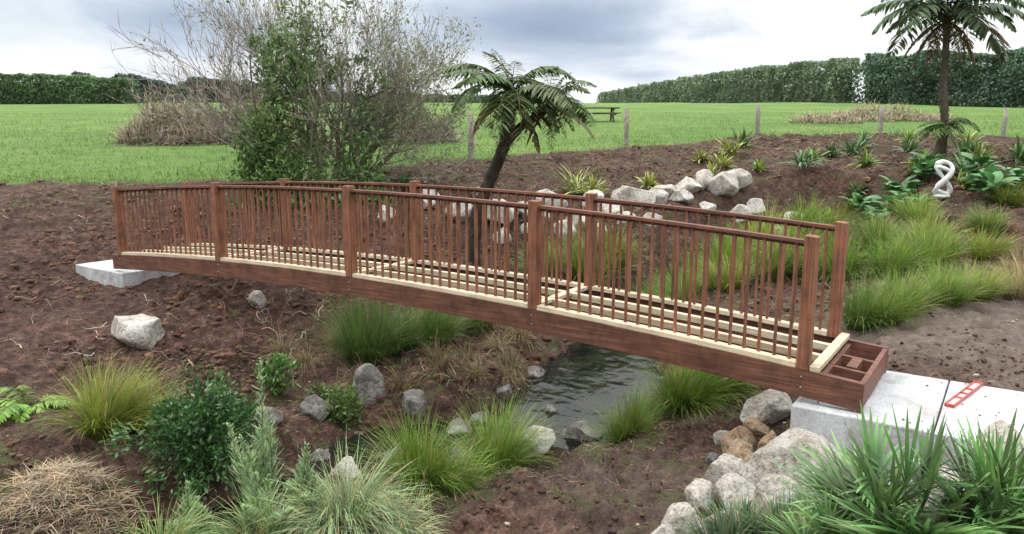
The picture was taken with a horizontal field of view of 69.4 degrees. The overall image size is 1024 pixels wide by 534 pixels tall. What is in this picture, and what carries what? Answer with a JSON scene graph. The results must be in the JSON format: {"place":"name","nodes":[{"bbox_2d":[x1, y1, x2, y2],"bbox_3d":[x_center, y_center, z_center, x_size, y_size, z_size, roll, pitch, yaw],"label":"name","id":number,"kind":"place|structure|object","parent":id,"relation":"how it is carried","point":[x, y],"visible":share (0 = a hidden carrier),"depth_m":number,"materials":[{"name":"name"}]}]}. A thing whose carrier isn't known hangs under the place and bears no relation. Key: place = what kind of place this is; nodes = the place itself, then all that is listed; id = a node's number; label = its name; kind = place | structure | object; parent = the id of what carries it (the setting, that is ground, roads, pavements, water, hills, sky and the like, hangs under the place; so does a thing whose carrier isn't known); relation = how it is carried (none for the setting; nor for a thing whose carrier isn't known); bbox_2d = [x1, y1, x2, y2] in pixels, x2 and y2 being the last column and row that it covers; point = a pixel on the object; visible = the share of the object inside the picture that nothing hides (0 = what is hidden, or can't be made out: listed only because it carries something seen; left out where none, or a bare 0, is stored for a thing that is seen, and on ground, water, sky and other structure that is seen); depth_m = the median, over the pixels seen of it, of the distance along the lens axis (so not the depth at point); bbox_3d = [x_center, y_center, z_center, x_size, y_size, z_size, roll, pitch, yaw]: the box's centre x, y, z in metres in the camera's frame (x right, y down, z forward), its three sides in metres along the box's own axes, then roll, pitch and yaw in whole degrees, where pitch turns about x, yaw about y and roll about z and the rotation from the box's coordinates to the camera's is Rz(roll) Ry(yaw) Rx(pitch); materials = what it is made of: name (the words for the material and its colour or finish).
{"place":"outdoors","nodes":[
{"label":"outdoors","id":0,"kind":"place"},
{"bbox_2d":[109,342,667,533],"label":"stream water","id":1,"kind":"structure","parent":0,"point":[573,381],"depth_m":8.98,"materials":[{"name":"liquid"}]},
{"bbox_2d":[562,420,607,440],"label":"boulder","id":2,"kind":"object","parent":1,"relation":"in","point":[576,429],"visible":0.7,"depth_m":7.89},
{"bbox_2d":[0,102,1023,533],"bbox_3d":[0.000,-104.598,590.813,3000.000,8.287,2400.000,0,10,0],"label":"ground","id":3,"kind":"structure","parent":0,"point":[548,514],"depth_m":10.65,"materials":[{"name":"soil"}]},
{"bbox_2d":[0,385,82,423],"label":"ground fern","id":4,"kind":"object","parent":3,"relation":"on","point":[9,408],"visible":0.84,"depth_m":7.16,"materials":[{"name":"green plant"}]},
{"bbox_2d":[0,72,141,103],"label":"hedge","id":5,"kind":"object","parent":3,"relation":"on","point":[38,88],"visible":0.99,"depth_m":82.21,"materials":[{"name":"green plant"}]},
{"bbox_2d":[0,453,163,533],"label":"straw mound","id":6,"kind":"object","parent":3,"relation":"on","point":[59,474],"visible":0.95,"depth_m":5.97,"materials":[{"name":"dry grass"},{"name":"straw"}]},
{"bbox_2d":[26,345,188,456],"bbox_3d":[-3.693,1.176,6.839,1.616,0.890,1.636,0,10,0],"label":"grass tussock","id":7,"kind":"object","parent":3,"relation":"on","point":[96,419],"depth_m":6.73,"materials":[{"name":"green plant"}]},
{"bbox_2d":[75,260,179,287],"bbox_3d":[-6.314,0.266,12.559,1.470,0.675,1.350,7,12,34],"label":"concrete abutment","id":8,"kind":"object","parent":3,"relation":"on","point":[103,272],"visible":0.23,"depth_m":11.89,"materials":[{"name":"concrete"}]},
{"bbox_2d":[79,364,189,434],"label":"grass tussock","id":9,"kind":"object","parent":3,"relation":"on","point":[146,399],"depth_m":6.97,"materials":[{"name":"green plant"}]},
{"bbox_2d":[0,338,271,533],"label":"soil clods","id":10,"kind":"object","parent":3,"relation":"on","point":[13,464],"visible":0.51,"depth_m":6.68,"materials":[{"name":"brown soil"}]},
{"bbox_2d":[111,314,164,350],"bbox_3d":[-4.902,0.841,9.506,0.722,0.441,0.687,0,10,0],"label":"boulder","id":11,"kind":"object","parent":3,"relation":"on","point":[143,332],"visible":0.96,"depth_m":9.31,"materials":[{"name":"stone"}]},
{"bbox_2d":[105,75,233,146],"bbox_3d":[-11.930,-5.514,26.407,5.108,2.797,5.122,0,10,0],"label":"brush pile","id":12,"kind":"object","parent":3,"relation":"on","point":[146,131],"visible":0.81,"depth_m":25.51,"materials":[{"name":"brown plant"}]},
{"bbox_2d":[110,487,235,533],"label":"grass tussock","id":13,"kind":"object","parent":3,"relation":"on","point":[180,525],"depth_m":5.08,"materials":[{"name":"green plant"}]},
{"bbox_2d":[70,71,284,102],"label":"distant tree row","id":14,"kind":"object","parent":3,"relation":"on","point":[144,82],"visible":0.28,"depth_m":111.14,"materials":[{"name":"green plant"}]},
{"bbox_2d":[97,360,268,500],"bbox_3d":[-2.803,1.353,6.418,1.351,1.128,1.548,0,10,0],"label":"leafy shrub","id":15,"kind":"object","parent":3,"relation":"on","point":[196,432],"visible":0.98,"depth_m":6.32,"materials":[{"name":"green plant"}]},
{"bbox_2d":[165,480,217,533],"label":"feathery shrub","id":16,"kind":"object","parent":3,"relation":"on","point":[186,495],"visible":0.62,"depth_m":5.39,"materials":[{"name":"green plant"}]},
{"bbox_2d":[197,82,285,143],"bbox_3d":[-9.867,-5.585,26.972,4.127,2.690,4.009,0,10,0],"label":"brush pile","id":17,"kind":"object","parent":3,"relation":"on","point":[231,126],"visible":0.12,"depth_m":26.51,"materials":[{"name":"brown plant"}]},
{"bbox_2d":[185,475,320,533],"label":"grass tussock","id":18,"kind":"object","parent":3,"relation":"on","point":[238,531],"depth_m":5.15,"materials":[{"name":"green plant"}]},
{"bbox_2d":[5,279,501,387],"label":"exposed roots","id":19,"kind":"object","parent":3,"relation":"on","point":[188,298],"visible":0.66,"depth_m":10.04,"materials":[{"name":"brown plant"}]},
{"bbox_2d":[225,357,283,505],"bbox_3d":[-1.946,1.309,5.527,0.477,1.276,0.436,0,10,0],"label":"feathery shrub","id":20,"kind":"object","parent":3,"relation":"on","point":[258,464],"visible":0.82,"depth_m":5.58,"materials":[{"name":"green plant"}]},
{"bbox_2d":[236,471,294,533],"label":"feathery shrub","id":21,"kind":"object","parent":3,"relation":"on","point":[248,511],"visible":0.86,"depth_m":5.19,"materials":[{"name":"green plant"}]},
{"bbox_2d":[251,353,300,396],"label":"leafy shrub","id":22,"kind":"object","parent":3,"relation":"on","point":[273,382],"visible":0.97,"depth_m":8.34,"materials":[{"name":"green plant"}]},
{"bbox_2d":[99,0,487,208],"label":"sprawling tree","id":23,"kind":"object","parent":3,"relation":"on","point":[307,74],"visible":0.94,"depth_m":16.07,"materials":[{"name":"green plant"}]},
{"bbox_2d":[281,441,330,519],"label":"feathery shrub","id":24,"kind":"object","parent":3,"relation":"on","point":[304,468],"visible":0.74,"depth_m":5.45,"materials":[{"name":"green plant"}]},
{"bbox_2d":[299,394,334,421],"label":"boulder","id":25,"kind":"object","parent":3,"relation":"on","point":[313,406],"visible":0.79,"depth_m":7.88,"materials":[{"name":"stone"}]},
{"bbox_2d":[321,381,370,430],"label":"leafy shrub","id":26,"kind":"object","parent":3,"relation":"on","point":[343,410],"visible":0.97,"depth_m":7.99,"materials":[{"name":"green plant"}]},
{"bbox_2d":[241,434,451,533],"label":"grass tussock","id":27,"kind":"object","parent":3,"relation":"on","point":[332,515],"depth_m":5.30,"materials":[{"name":"green plant"}]},
{"bbox_2d":[294,294,433,366],"bbox_3d":[-1.906,0.702,9.434,2.100,1.168,2.078,0,10,0],"label":"grass tussock","id":28,"kind":"object","parent":3,"relation":"on","point":[358,341],"depth_m":9.32,"materials":[{"name":"green plant"}]},
{"bbox_2d":[352,363,386,404],"bbox_3d":[-1.652,1.399,8.529,0.402,0.612,0.281,-2,10,-10],"label":"boulder","id":29,"kind":"object","parent":3,"relation":"on","point":[368,378],"visible":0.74,"depth_m":8.39,"materials":[{"name":"stone"}]},
{"bbox_2d":[255,87,531,102],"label":"distant tree row","id":30,"kind":"object","parent":3,"relation":"on","point":[480,98],"visible":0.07,"depth_m":109.98,"materials":[{"name":"green plant"}]},
{"bbox_2d":[339,482,457,533],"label":"grass tussock","id":31,"kind":"object","parent":3,"relation":"on","point":[406,526],"depth_m":5.26,"materials":[{"name":"green plant"}]},
{"bbox_2d":[340,85,467,144],"bbox_3d":[-3.905,-5.598,26.376,5.180,2.743,4.266,0,10,0],"label":"brush pile","id":32,"kind":"object","parent":3,"relation":"on","point":[418,138],"visible":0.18,"depth_m":25.88,"materials":[{"name":"brown plant"}]},
{"bbox_2d":[363,303,449,356],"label":"grass tussock","id":33,"kind":"object","parent":3,"relation":"on","point":[412,341],"depth_m":9.68,"materials":[{"name":"green plant"}]},
{"bbox_2d":[402,389,426,418],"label":"boulder","id":34,"kind":"object","parent":3,"relation":"on","point":[412,403],"visible":0.88,"depth_m":8.29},
{"bbox_2d":[334,396,516,515],"bbox_3d":[-0.784,1.548,6.161,1.526,0.917,1.504,7,12,34],"label":"grass tussock","id":35,"kind":"object","parent":3,"relation":"on","point":[411,454],"depth_m":6.11,"materials":[{"name":"green plant"}]},
{"bbox_2d":[390,308,485,346],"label":"grass tussock","id":36,"kind":"object","parent":3,"relation":"on","point":[439,333],"depth_m":9.96,"materials":[{"name":"green plant"}]},
{"bbox_2d":[416,433,515,498],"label":"grass tussock","id":37,"kind":"object","parent":3,"relation":"on","point":[469,484],"depth_m":6.18,"materials":[{"name":"green plant"}]},
{"bbox_2d":[428,387,568,476],"bbox_3d":[-0.106,1.567,6.923,1.559,0.881,1.545,0,10,0],"label":"grass tussock","id":38,"kind":"object","parent":3,"relation":"on","point":[509,446],"depth_m":6.89,"materials":[{"name":"green plant"}]},
{"bbox_2d":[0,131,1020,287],"bbox_3d":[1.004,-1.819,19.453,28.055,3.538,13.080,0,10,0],"label":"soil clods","id":39,"kind":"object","parent":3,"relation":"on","point":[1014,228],"visible":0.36,"depth_m":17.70,"materials":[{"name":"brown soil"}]},
{"bbox_2d":[1,129,1020,533],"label":"bank weeds","id":40,"kind":"object","parent":3,"relation":"on","point":[41,209],"visible":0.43,"depth_m":15.41,"materials":[{"name":"green plant"}]},
{"bbox_2d":[0,111,1023,183],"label":"pasture grass","id":41,"kind":"structure","parent":3,"relation":"on","point":[220,173],"depth_m":25.05,"materials":[{"name":"green plant"}]},
{"bbox_2d":[0,132,1023,533],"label":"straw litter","id":42,"kind":"object","parent":3,"relation":"on","point":[550,246],"visible":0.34,"depth_m":15.13,"materials":[{"name":"beige plant"}]},
{"bbox_2d":[0,104,1023,175],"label":"post and wire fence","id":43,"kind":"object","parent":3,"relation":"on","point":[757,127],"visible":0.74,"depth_m":23.88,"materials":[{"name":"grey"}]},
{"bbox_2d":[438,48,596,264],"bbox_3d":[0.125,-1.787,12.866,2.873,3.864,2.584,0,10,0],"label":"tree fern","id":44,"kind":"object","parent":3,"relation":"on","point":[512,99],"visible":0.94,"depth_m":12.46,"materials":[{"name":"green plant"}]},
{"bbox_2d":[515,425,555,457],"bbox_3d":[0.249,1.715,7.266,0.369,0.238,0.432,7,12,35],"label":"boulder","id":45,"kind":"object","parent":3,"relation":"on","point":[547,442],"visible":0.53,"depth_m":7.14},
{"bbox_2d":[548,157,608,194],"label":"flax plant","id":46,"kind":"object","parent":3,"relation":"on","point":[576,181],"visible":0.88,"depth_m":17.45,"materials":[{"name":"green plant"}]},
{"bbox_2d":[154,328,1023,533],"bbox_3d":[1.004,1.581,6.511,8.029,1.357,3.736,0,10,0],"label":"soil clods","id":47,"kind":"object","parent":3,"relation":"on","point":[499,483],"visible":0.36,"depth_m":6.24,"materials":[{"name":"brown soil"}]},
{"bbox_2d":[549,218,632,284],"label":"grass tussock","id":48,"kind":"object","parent":3,"relation":"on","point":[575,264],"depth_m":12.96,"materials":[{"name":"green plant"}]},
{"bbox_2d":[574,206,656,275],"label":"grass tussock","id":49,"kind":"object","parent":3,"relation":"on","point":[623,254],"depth_m":14.03,"materials":[{"name":"green plant"}]},
{"bbox_2d":[573,385,682,444],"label":"grass tussock","id":50,"kind":"object","parent":3,"relation":"on","point":[628,424],"depth_m":7.65,"materials":[{"name":"green plant"}]},
{"bbox_2d":[617,185,656,209],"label":"boulder","id":51,"kind":"object","parent":3,"relation":"on","point":[628,193],"visible":0.65,"depth_m":16.44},
{"bbox_2d":[633,247,708,297],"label":"grass tussock","id":52,"kind":"object","parent":3,"relation":"on","point":[687,281],"depth_m":12.46,"materials":[{"name":"green plant"}]},
{"bbox_2d":[661,502,700,533],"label":"boulder","id":53,"kind":"object","parent":3,"relation":"on","point":[674,510],"visible":0.65,"depth_m":5.31,"materials":[{"name":"stone"}]},
{"bbox_2d":[613,358,749,423],"bbox_3d":[1.867,1.215,7.909,1.542,0.875,1.446,-4,11,-21],"label":"grass tussock","id":54,"kind":"object","parent":3,"relation":"on","point":[682,396],"depth_m":7.84,"materials":[{"name":"green plant"}]},
{"bbox_2d":[684,478,715,513],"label":"boulder","id":55,"kind":"object","parent":3,"relation":"on","point":[696,490],"visible":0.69,"depth_m":5.64,"materials":[{"name":"stone"}]},
{"bbox_2d":[664,363,765,406],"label":"grass tussock","id":56,"kind":"object","parent":3,"relation":"on","point":[734,387],"depth_m":8.06,"materials":[{"name":"green plant"}]},
{"bbox_2d":[670,493,763,533],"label":"grass tussock","id":57,"kind":"object","parent":3,"relation":"on","point":[720,526],"depth_m":4.89,"materials":[{"name":"green plant"}]},
{"bbox_2d":[674,217,769,283],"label":"grass tussock","id":58,"kind":"object","parent":3,"relation":"on","point":[727,243],"depth_m":12.41,"materials":[{"name":"green plant"}]},
{"bbox_2d":[706,171,738,196],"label":"boulder","id":59,"kind":"object","parent":3,"relation":"on","point":[724,183],"visible":0.84,"depth_m":17.43,"materials":[{"name":"stone"}]},
{"bbox_2d":[703,453,745,496],"bbox_3d":[1.706,1.780,5.981,0.389,0.501,0.319,-6,12,-32],"label":"boulder","id":60,"kind":"object","parent":3,"relation":"on","point":[720,466],"visible":0.44,"depth_m":5.88,"materials":[{"name":"stone"}]},
{"bbox_2d":[686,249,768,292],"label":"grass tussock","id":61,"kind":"object","parent":3,"relation":"on","point":[725,281],"depth_m":11.28,"materials":[{"name":"green plant"}]},
{"bbox_2d":[595,57,861,102],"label":"hedge","id":62,"kind":"object","parent":3,"relation":"on","point":[813,81],"visible":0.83,"depth_m":105.54,"materials":[{"name":"green plant"}]},
{"bbox_2d":[680,484,783,533],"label":"grass tussock","id":63,"kind":"object","parent":3,"relation":"on","point":[748,520],"depth_m":5.00,"materials":[{"name":"green plant"}]},
{"bbox_2d":[714,473,755,509],"bbox_3d":[1.681,1.761,5.520,0.339,0.373,0.357,2,10,12],"label":"boulder","id":64,"kind":"object","parent":3,"relation":"on","point":[727,483],"visible":0.55,"depth_m":5.46,"materials":[{"name":"stone"}]},
{"bbox_2d":[721,425,755,452],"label":"boulder","id":65,"kind":"object","parent":3,"relation":"on","point":[741,433],"visible":0.6,"depth_m":6.59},
{"bbox_2d":[725,438,753,463],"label":"boulder","id":66,"kind":"object","parent":3,"relation":"on","point":[741,449],"visible":0.32,"depth_m":6.19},
{"bbox_2d":[725,198,801,257],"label":"grass tussock","id":67,"kind":"object","parent":3,"relation":"on","point":[766,227],"depth_m":13.69,"materials":[{"name":"green plant"}]},
{"bbox_2d":[739,389,792,424],"bbox_3d":[2.492,1.361,7.239,0.547,0.390,0.514,0,10,0],"label":"boulder","id":68,"kind":"object","parent":3,"relation":"on","point":[771,406],"visible":0.75,"depth_m":7.05,"materials":[{"name":"stone"}]},
{"bbox_2d":[730,225,802,282],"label":"grass tussock","id":69,"kind":"object","parent":3,"relation":"on","point":[774,268],"depth_m":11.66,"materials":[{"name":"green plant"}]},
{"bbox_2d":[734,483,812,533],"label":"grass tussock","id":70,"kind":"object","parent":3,"relation":"on","point":[783,507],"depth_m":4.93,"materials":[{"name":"green plant"}]},
{"bbox_2d":[749,473,800,522],"bbox_3d":[1.912,1.692,5.324,0.313,0.442,0.358,-3,11,-19],"label":"boulder","id":71,"kind":"object","parent":3,"relation":"on","point":[772,481],"visible":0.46,"depth_m":5.24,"materials":[{"name":"stone"}]},
{"bbox_2d":[739,427,845,505],"bbox_3d":[2.179,1.582,5.652,0.632,0.692,0.790,-9,13,-41],"label":"boulder","id":72,"kind":"object","parent":3,"relation":"on","point":[757,468],"visible":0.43,"depth_m":5.55,"materials":[{"name":"stone"}]},
{"bbox_2d":[752,212,859,276],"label":"grass tussock","id":73,"kind":"object","parent":3,"relation":"on","point":[799,265],"depth_m":12.02,"materials":[{"name":"green plant"}]},
{"bbox_2d":[768,189,847,236],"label":"grass tussock","id":74,"kind":"object","parent":3,"relation":"on","point":[806,215],"depth_m":14.05,"materials":[{"name":"green plant"}]},
{"bbox_2d":[758,486,864,533],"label":"spiky plant","id":75,"kind":"object","parent":3,"relation":"on","point":[794,527],"visible":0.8,"depth_m":4.37,"materials":[{"name":"green plant"}]},
{"bbox_2d":[789,108,864,123],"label":"dry grass bank","id":76,"kind":"structure","parent":3,"relation":"on","point":[840,119],"depth_m":40.86,"materials":[{"name":"beige plant"}]},
{"bbox_2d":[792,229,887,282],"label":"grass tussock","id":77,"kind":"object","parent":3,"relation":"on","point":[852,262],"depth_m":11.29,"materials":[{"name":"green plant"}]},
{"bbox_2d":[819,265,921,334],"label":"grass tussock","id":78,"kind":"object","parent":3,"relation":"on","point":[854,320],"depth_m":8.50,"materials":[{"name":"green plant"}]},
{"bbox_2d":[839,206,913,256],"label":"grass tussock","id":79,"kind":"object","parent":3,"relation":"on","point":[884,233],"depth_m":12.62,"materials":[{"name":"green plant"}]},
{"bbox_2d":[807,98,959,121],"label":"dry grass bank","id":80,"kind":"structure","parent":3,"relation":"on","point":[894,114],"depth_m":43.50,"materials":[{"name":"beige plant"}]},
{"bbox_2d":[864,192,915,213],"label":"broadleaf plant","id":81,"kind":"object","parent":3,"relation":"on","point":[888,198],"visible":0.59,"depth_m":15.22,"materials":[{"name":"green plant"}]},
{"bbox_2d":[772,400,1023,533],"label":"spiky plant","id":82,"kind":"object","parent":3,"relation":"on","point":[859,492],"visible":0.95,"depth_m":4.24,"materials":[{"name":"green plant"}]},
{"bbox_2d":[853,280,942,326],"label":"grass tussock","id":83,"kind":"object","parent":3,"relation":"on","point":[898,317],"depth_m":8.42,"materials":[{"name":"green plant"}]},
{"bbox_2d":[854,226,945,279],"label":"grass tussock","id":84,"kind":"object","parent":3,"relation":"on","point":[899,260],"depth_m":11.03,"materials":[{"name":"green plant"}]},
{"bbox_2d":[790,371,1023,475],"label":"concrete abutment","id":85,"kind":"object","parent":3,"relation":"on","point":[901,393],"visible":0.38,"depth_m":5.79,"materials":[{"name":"concrete"}]},
{"bbox_2d":[111,178,888,411],"bbox_3d":[-1.473,-0.259,9.104,10.940,1.532,1.262,7,12,34],"label":"footbridge","id":86,"kind":"object","parent":85,"relation":"on","point":[831,364],"visible":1,"depth_m":7.62,"materials":[{"name":"brown wood"}]},
{"bbox_2d":[944,380,983,407],"bbox_3d":[3.735,1.045,6.104,0.785,0.028,0.070,-9,14,-43],"label":"spirit level","id":87,"kind":"object","parent":85,"relation":"on","point":[955,400],"visible":1,"depth_m":6.08,"materials":[{"name":"red paint"}]},
{"bbox_2d":[856,260,964,316],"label":"grass tussock","id":88,"kind":"object","parent":3,"relation":"on","point":[911,284],"depth_m":8.83,"materials":[{"name":"green plant"}]},
{"bbox_2d":[878,187,956,225],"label":"grass tussock","id":89,"kind":"object","parent":3,"relation":"on","point":[911,210],"depth_m":14.39,"materials":[{"name":"green plant"}]},
{"bbox_2d":[870,214,974,272],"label":"grass tussock","id":90,"kind":"object","parent":3,"relation":"on","point":[929,252],"depth_m":11.43,"materials":[{"name":"green plant"}]},
{"bbox_2d":[883,216,986,265],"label":"grass tussock","id":91,"kind":"object","parent":3,"relation":"on","point":[955,251],"depth_m":11.74,"materials":[{"name":"green plant"}]},
{"bbox_2d":[855,46,1023,107],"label":"hedge","id":92,"kind":"object","parent":3,"relation":"on","point":[983,83],"visible":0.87,"depth_m":75.33,"materials":[{"name":"green plant"}]},
{"bbox_2d":[900,207,979,245],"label":"grass tussock","id":93,"kind":"object","parent":3,"relation":"on","point":[927,226],"depth_m":12.96,"materials":[{"name":"green plant"}]},
{"bbox_2d":[859,0,1023,159],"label":"tree fern","id":94,"kind":"object","parent":3,"relation":"on","point":[947,13],"visible":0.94,"depth_m":19.17,"materials":[{"name":"green plant"}]},
{"bbox_2d":[933,159,954,198],"bbox_3d":[9.409,-1.911,16.113,0.409,0.850,0.340,0,10,0],"label":"knot sculpture","id":95,"kind":"object","parent":3,"relation":"on","point":[938,167],"visible":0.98,"depth_m":16.06,"materials":[{"name":"white stone"}]},
{"bbox_2d":[913,117,980,159],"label":"young fern","id":96,"kind":"object","parent":3,"relation":"on","point":[948,132],"visible":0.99,"depth_m":19.30,"materials":[{"name":"green plant"}]},
{"bbox_2d":[879,408,1023,533],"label":"spiky plant","id":97,"kind":"object","parent":3,"relation":"on","point":[991,460],"visible":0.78,"depth_m":4.09,"materials":[{"name":"green plant"}]},
{"bbox_2d":[904,254,1005,308],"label":"grass tussock","id":98,"kind":"object","parent":3,"relation":"on","point":[959,288],"depth_m":8.95,"materials":[{"name":"green plant"}]},
{"bbox_2d":[934,253,1023,301],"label":"grass tussock","id":99,"kind":"object","parent":3,"relation":"on","point":[992,294],"depth_m":9.27,"materials":[{"name":"green plant"}]},
{"bbox_2d":[958,152,1000,174],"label":"broadleaf plant","id":100,"kind":"object","parent":3,"relation":"on","point":[976,161],"visible":0.81,"depth_m":17.11,"materials":[{"name":"green plant"}]},
{"bbox_2d":[951,198,1018,236],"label":"grass tussock","id":101,"kind":"object","parent":3,"relation":"on","point":[986,222],"depth_m":13.62,"materials":[{"name":"green plant"}]},
{"bbox_2d":[955,224,1023,260],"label":"grass tussock","id":102,"kind":"object","parent":3,"relation":"on","point":[987,250],"depth_m":12.21,"materials":[{"name":"green plant"}]},
{"bbox_2d":[963,171,1020,194],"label":"broadleaf plant","id":103,"kind":"object","parent":3,"relation":"on","point":[990,181],"visible":0.9,"depth_m":15.32,"materials":[{"name":"green plant"}]},
{"bbox_2d":[972,419,1023,467],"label":"boulder","id":104,"kind":"object","parent":3,"relation":"on","point":[1001,424],"visible":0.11,"depth_m":4.93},
{"bbox_2d":[975,253,1023,300],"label":"grass tussock","id":105,"kind":"object","parent":3,"relation":"on","point":[1015,294],"depth_m":9.59,"materials":[{"name":"beige plant"}]},
{"bbox_2d":[976,175,1023,207],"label":"grass tussock","id":106,"kind":"object","parent":3,"relation":"on","point":[1014,200],"depth_m":15.02,"materials":[{"name":"green plant"}]},
{"bbox_2d":[0,0,1023,102],"label":"sky","id":107,"kind":"structure","parent":0,"point":[610,45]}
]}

